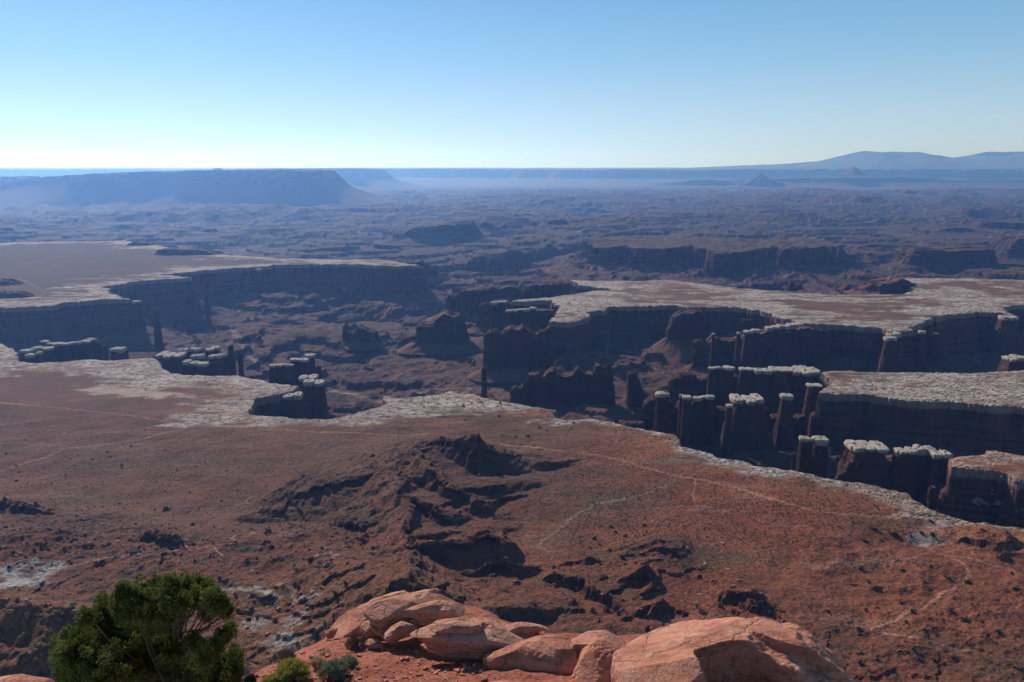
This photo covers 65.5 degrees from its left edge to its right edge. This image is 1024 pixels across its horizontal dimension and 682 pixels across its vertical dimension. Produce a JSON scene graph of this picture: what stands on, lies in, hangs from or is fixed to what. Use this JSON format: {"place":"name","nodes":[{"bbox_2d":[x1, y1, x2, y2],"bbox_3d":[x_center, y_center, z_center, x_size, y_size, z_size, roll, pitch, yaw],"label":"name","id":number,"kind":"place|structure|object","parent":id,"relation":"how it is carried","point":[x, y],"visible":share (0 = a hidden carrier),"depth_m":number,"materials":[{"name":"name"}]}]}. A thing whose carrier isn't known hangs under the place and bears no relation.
{"place":"outdoors","nodes":[
{"label":"outdoors","id":0,"kind":"place"},
{"bbox_2d":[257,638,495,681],"bbox_3d":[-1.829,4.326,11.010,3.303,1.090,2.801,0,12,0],"label":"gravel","id":1,"kind":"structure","parent":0,"point":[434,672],"depth_m":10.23,"materials":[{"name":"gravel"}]},
{"bbox_2d":[255,605,642,681],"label":"ledge ground","id":2,"kind":"structure","parent":0,"point":[511,674],"depth_m":10.46,"materials":[{"name":"stone"}]},
{"bbox_2d":[0,674,54,681],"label":"sandstone slab","id":3,"kind":"structure","parent":2,"relation":"on","point":[19,678],"depth_m":12.35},
{"bbox_2d":[47,568,246,681],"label":"juniper tree","id":4,"kind":"object","parent":2,"relation":"on","point":[138,630],"visible":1,"depth_m":19.39,"materials":[{"name":"green plant"}]},
{"bbox_2d":[261,672,284,681],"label":"rabbitbrush","id":5,"kind":"object","parent":2,"relation":"on","point":[272,677],"visible":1,"depth_m":9.82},
{"bbox_2d":[273,648,296,665],"bbox_3d":[-3.061,4.317,10.775,0.368,0.303,0.336,0,12,0],"label":"dry bush","id":6,"kind":"object","parent":2,"relation":"on","point":[286,654],"visible":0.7,"depth_m":10.76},
{"bbox_2d":[275,656,311,681],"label":"rabbitbrush","id":7,"kind":"object","parent":2,"relation":"on","point":[289,668],"visible":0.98,"depth_m":10.00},
{"bbox_2d":[315,657,349,681],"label":"sagebrush","id":8,"kind":"object","parent":2,"relation":"on","point":[333,669],"visible":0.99,"depth_m":10.00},
{"bbox_2d":[338,653,358,668],"bbox_3d":[-2.180,4.268,10.462,0.324,0.282,0.334,0,12,0],"label":"sagebrush","id":9,"kind":"object","parent":2,"relation":"on","point":[351,661],"visible":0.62,"depth_m":10.43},
{"bbox_2d":[344,632,369,650],"bbox_3d":[-2.154,4.262,11.118,0.409,0.395,0.383,5,13,23],"label":"dry bush","id":10,"kind":"object","parent":2,"relation":"on","point":[353,641],"visible":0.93,"depth_m":11.07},
{"bbox_2d":[325,590,407,640],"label":"sandstone dome","id":11,"kind":"structure","parent":2,"relation":"on","point":[347,623],"depth_m":12.14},
{"bbox_2d":[360,620,382,639],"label":"sandstone slab","id":12,"kind":"structure","parent":2,"relation":"on","point":[365,627],"depth_m":11.49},
{"bbox_2d":[363,638,382,648],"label":"sandstone slab","id":13,"kind":"structure","parent":2,"relation":"on","point":[374,643],"depth_m":11.02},
{"bbox_2d":[383,621,417,644],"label":"sandstone slab","id":14,"kind":"structure","parent":2,"relation":"on","point":[396,632],"depth_m":11.01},
{"bbox_2d":[363,588,464,636],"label":"sandstone slab","id":15,"kind":"structure","parent":2,"relation":"on","point":[382,616],"depth_m":11.30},
{"bbox_2d":[404,600,464,624],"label":"sandstone slab","id":16,"kind":"structure","parent":15,"relation":"on","point":[428,613],"depth_m":11.11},
{"bbox_2d":[410,616,530,660],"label":"sandstone slab","id":17,"kind":"structure","parent":2,"relation":"on","point":[494,635],"depth_m":10.44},
{"bbox_2d":[428,621,482,633],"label":"sandstone slab","id":18,"kind":"structure","parent":17,"relation":"on","point":[461,627],"depth_m":10.45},
{"bbox_2d":[483,635,577,673],"bbox_3d":[0.254,4.146,10.149,1.189,0.565,0.647,-3,13,-14],"label":"sandstone boulder","id":19,"kind":"object","parent":2,"relation":"on","point":[550,653],"visible":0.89,"depth_m":10.08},
{"bbox_2d":[571,630,625,681],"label":"sandstone boulder","id":20,"kind":"object","parent":2,"relation":"on","point":[595,650],"visible":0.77,"depth_m":9.94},
{"bbox_2d":[611,617,854,681],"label":"sandstone dome","id":21,"kind":"structure","parent":2,"relation":"on","point":[739,649],"depth_m":8.79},
{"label":"sandstone slab","id":22,"kind":"object","parent":2,"relation":"on","visible":0},
{"bbox_2d":[505,622,548,636],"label":"sandstone slab","id":23,"kind":"structure","parent":22,"relation":"on","point":[529,629],"depth_m":10.62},
{"bbox_2d":[0,167,1023,681],"bbox_3d":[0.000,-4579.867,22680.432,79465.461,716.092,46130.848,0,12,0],"label":"ground","id":24,"kind":"structure","parent":0,"point":[84,273],"depth_m":1322.28,"materials":[{"name":"soil"}]},
{"bbox_2d":[0,277,25,285],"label":"rock ledge","id":25,"kind":"object","parent":24,"relation":"on","point":[5,281],"visible":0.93,"depth_m":2778.21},
{"bbox_2d":[0,290,33,297],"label":"rock ledge","id":26,"kind":"object","parent":24,"relation":"on","point":[9,294],"visible":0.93,"depth_m":2507.22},
{"bbox_2d":[0,176,39,191],"bbox_3d":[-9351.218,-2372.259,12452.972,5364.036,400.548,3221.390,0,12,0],"label":"mesa","id":27,"kind":"structure","parent":24,"relation":"on","point":[6,182],"depth_m":11890.50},
{"bbox_2d":[40,346,57,362],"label":"rock hoodoo","id":28,"kind":"object","parent":24,"relation":"on","point":[50,354],"visible":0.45,"depth_m":1808.59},
{"bbox_2d":[61,343,72,361],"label":"rock hoodoo","id":29,"kind":"object","parent":24,"relation":"on","point":[66,352],"visible":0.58,"depth_m":1845.86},
{"bbox_2d":[80,340,95,359],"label":"rock hoodoo","id":30,"kind":"object","parent":24,"relation":"on","point":[88,349],"visible":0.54,"depth_m":1876.93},
{"bbox_2d":[109,347,128,360],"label":"rock hoodoo","id":31,"kind":"object","parent":24,"relation":"on","point":[119,353],"visible":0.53,"depth_m":1789.50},
{"bbox_2d":[109,224,152,229],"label":"rock butte","id":32,"kind":"object","parent":24,"relation":"on","point":[128,226],"visible":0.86,"depth_m":6855.88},
{"bbox_2d":[131,300,145,331],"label":"rock hoodoo","id":33,"kind":"object","parent":24,"relation":"on","point":[137,315],"visible":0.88,"depth_m":2478.83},
{"bbox_2d":[152,310,164,352],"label":"rock spire","id":34,"kind":"object","parent":24,"relation":"on","point":[158,341],"visible":0.91,"depth_m":2325.07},
{"bbox_2d":[155,351,186,373],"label":"rock hoodoo","id":35,"kind":"object","parent":24,"relation":"on","point":[170,362],"visible":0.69,"depth_m":1743.53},
{"bbox_2d":[153,248,226,254],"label":"rock ledge","id":36,"kind":"object","parent":24,"relation":"on","point":[185,251],"visible":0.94,"depth_m":3722.85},
{"bbox_2d":[182,359,198,375],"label":"rock hoodoo","id":37,"kind":"object","parent":24,"relation":"on","point":[189,367],"visible":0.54,"depth_m":1672.99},
{"bbox_2d":[0,169,391,207],"bbox_3d":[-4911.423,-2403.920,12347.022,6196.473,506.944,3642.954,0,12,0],"label":"mesa","id":38,"kind":"structure","parent":24,"relation":"on","point":[302,188],"depth_m":11216.35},
{"bbox_2d":[196,361,210,375],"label":"rock hoodoo","id":39,"kind":"object","parent":24,"relation":"on","point":[203,368],"visible":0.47,"depth_m":1670.73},
{"bbox_2d":[204,284,210,322],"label":"rock spire","id":40,"kind":"object","parent":24,"relation":"on","point":[207,312],"visible":1,"depth_m":2830.41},
{"bbox_2d":[208,353,226,375],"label":"rock hoodoo","id":41,"kind":"object","parent":24,"relation":"on","point":[216,366],"visible":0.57,"depth_m":1728.38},
{"bbox_2d":[228,344,236,375],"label":"rock spire","id":42,"kind":"object","parent":24,"relation":"on","point":[232,364],"visible":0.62,"depth_m":1845.20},
{"bbox_2d":[255,268,263,293],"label":"rock hoodoo","id":43,"kind":"object","parent":24,"relation":"on","point":[259,287],"visible":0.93,"depth_m":3267.70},
{"bbox_2d":[268,364,276,383],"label":"rock hoodoo","id":44,"kind":"object","parent":24,"relation":"on","point":[272,374],"visible":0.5,"depth_m":1654.85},
{"bbox_2d":[287,364,296,385],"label":"rock hoodoo","id":45,"kind":"object","parent":24,"relation":"on","point":[291,375],"visible":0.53,"depth_m":1656.85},
{"bbox_2d":[283,391,305,418],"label":"rock hoodoo","id":46,"kind":"object","parent":24,"relation":"on","point":[294,406],"visible":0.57,"depth_m":1437.19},
{"bbox_2d":[297,358,309,385],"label":"rock hoodoo","id":47,"kind":"object","parent":24,"relation":"on","point":[303,368],"visible":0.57,"depth_m":1696.17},
{"bbox_2d":[298,374,318,399],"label":"rock hoodoo","id":48,"kind":"object","parent":24,"relation":"on","point":[301,378],"visible":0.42,"depth_m":1548.70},
{"bbox_2d":[304,353,316,374],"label":"rock hoodoo","id":49,"kind":"object","parent":24,"relation":"on","point":[311,357],"visible":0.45,"depth_m":1734.14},
{"bbox_2d":[303,379,329,419],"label":"rock hoodoo","id":50,"kind":"object","parent":24,"relation":"on","point":[315,399],"visible":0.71,"depth_m":1525.61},
{"bbox_2d":[338,323,352,347],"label":"rock spire","id":51,"kind":"object","parent":24,"relation":"on","point":[347,335],"visible":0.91,"depth_m":2430.25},
{"bbox_2d":[281,168,423,189],"bbox_3d":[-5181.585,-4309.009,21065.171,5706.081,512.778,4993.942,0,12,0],"label":"mesa","id":52,"kind":"structure","parent":24,"relation":"on","point":[364,178],"depth_m":19747.49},
{"bbox_2d":[344,326,386,350],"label":"rock butte","id":53,"kind":"object","parent":24,"relation":"on","point":[365,338],"visible":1,"depth_m":2404.66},
{"bbox_2d":[346,258,453,286],"bbox_3d":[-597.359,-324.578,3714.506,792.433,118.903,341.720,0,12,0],"label":"rock fin","id":54,"kind":"object","parent":24,"relation":"on","point":[433,274],"visible":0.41,"depth_m":3680.52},
{"bbox_2d":[373,221,499,245],"bbox_3d":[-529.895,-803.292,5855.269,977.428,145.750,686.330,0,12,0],"label":"rock butte","id":55,"kind":"object","parent":24,"relation":"on","point":[445,233],"visible":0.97,"depth_m":5687.83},
{"bbox_2d":[396,310,482,354],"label":"rock butte","id":56,"kind":"object","parent":24,"relation":"on","point":[445,332],"visible":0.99,"depth_m":2355.56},
{"bbox_2d":[481,367,486,397],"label":"rock spire","id":57,"kind":"object","parent":24,"relation":"on","point":[484,381],"visible":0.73,"depth_m":1705.63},
{"bbox_2d":[467,299,510,334],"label":"rock fin","id":58,"kind":"object","parent":24,"relation":"on","point":[483,313],"visible":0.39,"depth_m":2617.55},
{"bbox_2d":[490,301,497,329],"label":"rock hoodoo","id":59,"kind":"object","parent":24,"relation":"on","point":[493,323],"visible":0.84,"depth_m":2426.50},
{"bbox_2d":[426,281,569,321],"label":"rock fin","id":60,"kind":"object","parent":24,"relation":"on","point":[466,302],"visible":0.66,"depth_m":2805.02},
{"bbox_2d":[478,221,523,232],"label":"rock butte","id":61,"kind":"object","parent":24,"relation":"on","point":[486,227],"visible":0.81,"depth_m":6580.33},
{"bbox_2d":[497,300,507,330],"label":"rock hoodoo","id":62,"kind":"object","parent":24,"relation":"on","point":[502,306],"visible":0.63,"depth_m":2426.44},
{"bbox_2d":[467,323,553,383],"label":"rock fin","id":63,"kind":"object","parent":24,"relation":"on","point":[513,354],"visible":0.97,"depth_m":2041.75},
{"bbox_2d":[0,281,1022,575],"bbox_3d":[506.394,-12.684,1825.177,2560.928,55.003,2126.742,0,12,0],"label":"bench brush","id":64,"kind":"object","parent":24,"relation":"on","point":[566,495],"visible":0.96,"depth_m":949.11,"materials":[{"name":"green plant"}]},
{"bbox_2d":[501,308,553,331],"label":"rock fin","id":65,"kind":"object","parent":24,"relation":"on","point":[545,316],"visible":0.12,"depth_m":2397.75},
{"bbox_2d":[529,307,537,330],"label":"rock hoodoo","id":66,"kind":"object","parent":24,"relation":"on","point":[533,316],"visible":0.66,"depth_m":2323.83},
{"bbox_2d":[510,362,615,407],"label":"rock fin","id":67,"kind":"object","parent":24,"relation":"on","point":[576,385],"visible":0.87,"depth_m":1742.44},
{"bbox_2d":[625,371,650,418],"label":"rock fin","id":68,"kind":"object","parent":24,"relation":"on","point":[636,396],"visible":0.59,"depth_m":1731.61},
{"bbox_2d":[652,391,665,432],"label":"rock hoodoo","id":69,"kind":"object","parent":24,"relation":"on","point":[658,422],"visible":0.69,"depth_m":1449.63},
{"bbox_2d":[663,393,669,433],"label":"rock hoodoo","id":70,"kind":"object","parent":24,"relation":"on","point":[666,421],"visible":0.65,"depth_m":1446.16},
{"bbox_2d":[647,309,704,367],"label":"rock fin","id":71,"kind":"object","parent":24,"relation":"on","point":[684,330],"visible":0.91,"depth_m":2190.01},
{"bbox_2d":[679,395,691,445],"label":"rock hoodoo","id":72,"kind":"object","parent":24,"relation":"on","point":[685,430],"visible":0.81,"depth_m":1426.23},
{"bbox_2d":[637,179,738,187],"bbox_3d":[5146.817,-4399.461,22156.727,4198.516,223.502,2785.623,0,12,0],"label":"mesa","id":73,"kind":"structure","parent":24,"relation":"on","point":[693,183],"depth_m":21746.54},
{"bbox_2d":[690,396,702,445],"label":"rock hoodoo","id":74,"kind":"object","parent":24,"relation":"on","point":[695,438],"visible":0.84,"depth_m":1427.77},
{"bbox_2d":[701,395,705,444],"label":"rock hoodoo","id":75,"kind":"object","parent":24,"relation":"on","point":[703,405],"visible":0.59,"depth_m":1431.72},
{"bbox_2d":[703,395,714,445],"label":"rock hoodoo","id":76,"kind":"object","parent":24,"relation":"on","point":[709,428],"visible":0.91,"depth_m":1430.20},
{"bbox_2d":[706,367,715,394],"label":"rock hoodoo","id":77,"kind":"object","parent":24,"relation":"on","point":[710,383],"visible":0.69,"depth_m":1626.58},
{"bbox_2d":[709,333,714,366],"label":"rock hoodoo","id":78,"kind":"object","parent":24,"relation":"on","point":[712,352],"visible":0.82,"depth_m":1963.92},
{"bbox_2d":[714,366,721,405],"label":"rock hoodoo","id":79,"kind":"object","parent":24,"relation":"on","point":[717,384],"visible":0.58,"depth_m":1634.80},
{"bbox_2d":[639,395,806,439],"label":"rock fin","id":80,"kind":"object","parent":24,"relation":"on","point":[648,410],"visible":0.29,"depth_m":1511.83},
{"bbox_2d":[721,404,732,455],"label":"rock hoodoo","id":81,"kind":"object","parent":24,"relation":"on","point":[727,444],"visible":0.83,"depth_m":1377.44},
{"bbox_2d":[721,365,734,406],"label":"rock hoodoo","id":82,"kind":"object","parent":24,"relation":"on","point":[727,383],"visible":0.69,"depth_m":1632.65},
{"bbox_2d":[733,332,740,374],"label":"rock hoodoo","id":83,"kind":"object","parent":24,"relation":"on","point":[737,360],"visible":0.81,"depth_m":1992.04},
{"bbox_2d":[719,318,757,337],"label":"rock fin","id":84,"kind":"object","parent":24,"relation":"on","point":[741,324],"visible":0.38,"depth_m":2294.31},
{"bbox_2d":[668,371,819,406],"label":"rock fin","id":85,"kind":"object","parent":24,"relation":"on","point":[688,383],"visible":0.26,"depth_m":1727.36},
{"bbox_2d":[717,393,771,450],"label":"rock hoodoo","id":86,"kind":"object","parent":24,"relation":"on","point":[750,429],"visible":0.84,"depth_m":1405.15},
{"bbox_2d":[736,367,752,395],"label":"rock hoodoo","id":87,"kind":"object","parent":24,"relation":"on","point":[745,380],"visible":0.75,"depth_m":1617.53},
{"bbox_2d":[740,330,753,367],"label":"rock hoodoo","id":88,"kind":"object","parent":24,"relation":"on","point":[746,358],"visible":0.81,"depth_m":1994.37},
{"bbox_2d":[683,325,827,372],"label":"rock fin","id":89,"kind":"object","parent":24,"relation":"on","point":[803,345],"visible":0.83,"depth_m":2058.71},
{"bbox_2d":[751,328,761,367],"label":"rock hoodoo","id":90,"kind":"object","parent":24,"relation":"on","point":[757,362],"visible":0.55,"depth_m":2013.93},
{"bbox_2d":[750,368,772,408],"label":"rock hoodoo","id":91,"kind":"object","parent":24,"relation":"on","point":[761,381],"visible":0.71,"depth_m":1608.70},
{"bbox_2d":[762,325,781,367],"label":"rock hoodoo","id":92,"kind":"object","parent":24,"relation":"on","point":[771,358],"visible":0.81,"depth_m":2054.77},
{"bbox_2d":[735,173,811,187],"bbox_3d":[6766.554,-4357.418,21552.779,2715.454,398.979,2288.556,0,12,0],"label":"mesa","id":93,"kind":"structure","parent":24,"relation":"on","point":[758,180],"depth_m":21239.69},
{"bbox_2d":[768,366,793,413],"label":"rock hoodoo","id":94,"kind":"object","parent":24,"relation":"on","point":[781,380],"visible":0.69,"depth_m":1603.84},
{"bbox_2d":[771,393,794,450],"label":"rock hoodoo","id":95,"kind":"object","parent":24,"relation":"on","point":[783,437],"visible":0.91,"depth_m":1433.80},
{"bbox_2d":[795,435,808,472],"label":"rock hoodoo","id":96,"kind":"object","parent":24,"relation":"on","point":[802,454],"visible":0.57,"depth_m":1209.78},
{"bbox_2d":[787,367,820,413],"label":"rock hoodoo","id":97,"kind":"object","parent":24,"relation":"on","point":[802,377],"visible":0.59,"depth_m":1597.74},
{"bbox_2d":[805,437,813,473],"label":"rock hoodoo","id":98,"kind":"object","parent":24,"relation":"on","point":[809,458],"visible":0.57,"depth_m":1206.44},
{"bbox_2d":[801,383,822,435],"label":"rock hoodoo","id":99,"kind":"object","parent":24,"relation":"on","point":[813,390],"visible":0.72,"depth_m":1506.47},
{"bbox_2d":[811,435,828,477],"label":"rock hoodoo","id":100,"kind":"object","parent":24,"relation":"on","point":[819,457],"visible":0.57,"depth_m":1206.15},
{"bbox_2d":[834,440,890,489],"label":"rock hoodoo","id":101,"kind":"object","parent":24,"relation":"on","point":[864,461],"visible":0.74,"depth_m":1161.66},
{"bbox_2d":[722,176,1023,187],"bbox_3d":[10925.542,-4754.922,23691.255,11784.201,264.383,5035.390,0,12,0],"label":"mesa","id":102,"kind":"structure","parent":24,"relation":"on","point":[854,181],"depth_m":22226.80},
{"bbox_2d":[843,276,916,294],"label":"rock butte","id":103,"kind":"object","parent":24,"relation":"on","point":[894,285],"visible":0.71,"depth_m":2750.42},
{"bbox_2d":[877,336,896,372],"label":"rock hoodoo","id":104,"kind":"object","parent":24,"relation":"on","point":[887,362],"visible":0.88,"depth_m":1922.44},
{"bbox_2d":[888,446,918,501],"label":"rock hoodoo","id":105,"kind":"object","parent":24,"relation":"on","point":[903,472],"visible":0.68,"depth_m":1156.35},
{"bbox_2d":[915,330,925,365],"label":"rock hoodoo","id":106,"kind":"object","parent":24,"relation":"on","point":[920,352],"visible":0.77,"depth_m":1995.17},
{"bbox_2d":[912,444,936,502],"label":"rock hoodoo","id":107,"kind":"object","parent":24,"relation":"on","point":[923,459],"visible":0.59,"depth_m":1161.74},
{"bbox_2d":[926,485,936,509],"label":"rock spire","id":108,"kind":"object","parent":24,"relation":"on","point":[931,502],"visible":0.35,"depth_m":1022.26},
{"bbox_2d":[879,224,985,239],"bbox_3d":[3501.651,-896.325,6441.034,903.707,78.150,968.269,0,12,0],"label":"rock butte","id":109,"kind":"object","parent":24,"relation":"on","point":[932,231],"visible":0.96,"depth_m":6261.99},
{"bbox_2d":[926,331,941,364],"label":"rock fin","id":110,"kind":"object","parent":24,"relation":"on","point":[933,346],"visible":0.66,"depth_m":2070.25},
{"bbox_2d":[921,449,952,506],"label":"rock hoodoo","id":111,"kind":"object","parent":24,"relation":"on","point":[937,467],"visible":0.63,"depth_m":1143.85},
{"bbox_2d":[880,245,1009,273],"bbox_3d":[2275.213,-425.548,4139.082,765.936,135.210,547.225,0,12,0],"label":"rock butte","id":112,"kind":"object","parent":24,"relation":"on","point":[939,259],"visible":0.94,"depth_m":4028.60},
{"bbox_2d":[957,219,1023,230],"bbox_3d":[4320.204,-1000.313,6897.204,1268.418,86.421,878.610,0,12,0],"label":"rock butte","id":113,"kind":"object","parent":24,"relation":"on","point":[997,225],"visible":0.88,"depth_m":6731.22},
{"bbox_2d":[986,315,1021,355],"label":"rock hoodoo","id":114,"kind":"object","parent":24,"relation":"on","point":[1004,339],"visible":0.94,"depth_m":2182.90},
{"bbox_2d":[986,235,1023,264],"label":"rock butte","id":115,"kind":"object","parent":24,"relation":"on","point":[1008,249],"visible":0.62,"depth_m":4565.75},
{"bbox_2d":[996,354,1023,371],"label":"rock hoodoo","id":116,"kind":"object","parent":24,"relation":"on","point":[1012,362],"visible":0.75,"depth_m":1722.58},
{"bbox_2d":[0,0,1023,167],"label":"sky","id":117,"kind":"structure","parent":0,"point":[84,83],"materials":[{"name":"blue"}]},
{"bbox_2d":[673,151,1023,168],"bbox_3d":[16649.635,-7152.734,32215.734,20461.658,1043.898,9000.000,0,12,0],"label":"mountain","id":118,"kind":"structure","parent":0,"point":[886,160],"depth_m":30933.08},
{"bbox_2d":[954,152,1023,162],"bbox_3d":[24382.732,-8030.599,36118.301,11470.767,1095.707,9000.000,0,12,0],"label":"mountain","id":119,"kind":"structure","parent":0,"point":[1016,157],"depth_m":35564.71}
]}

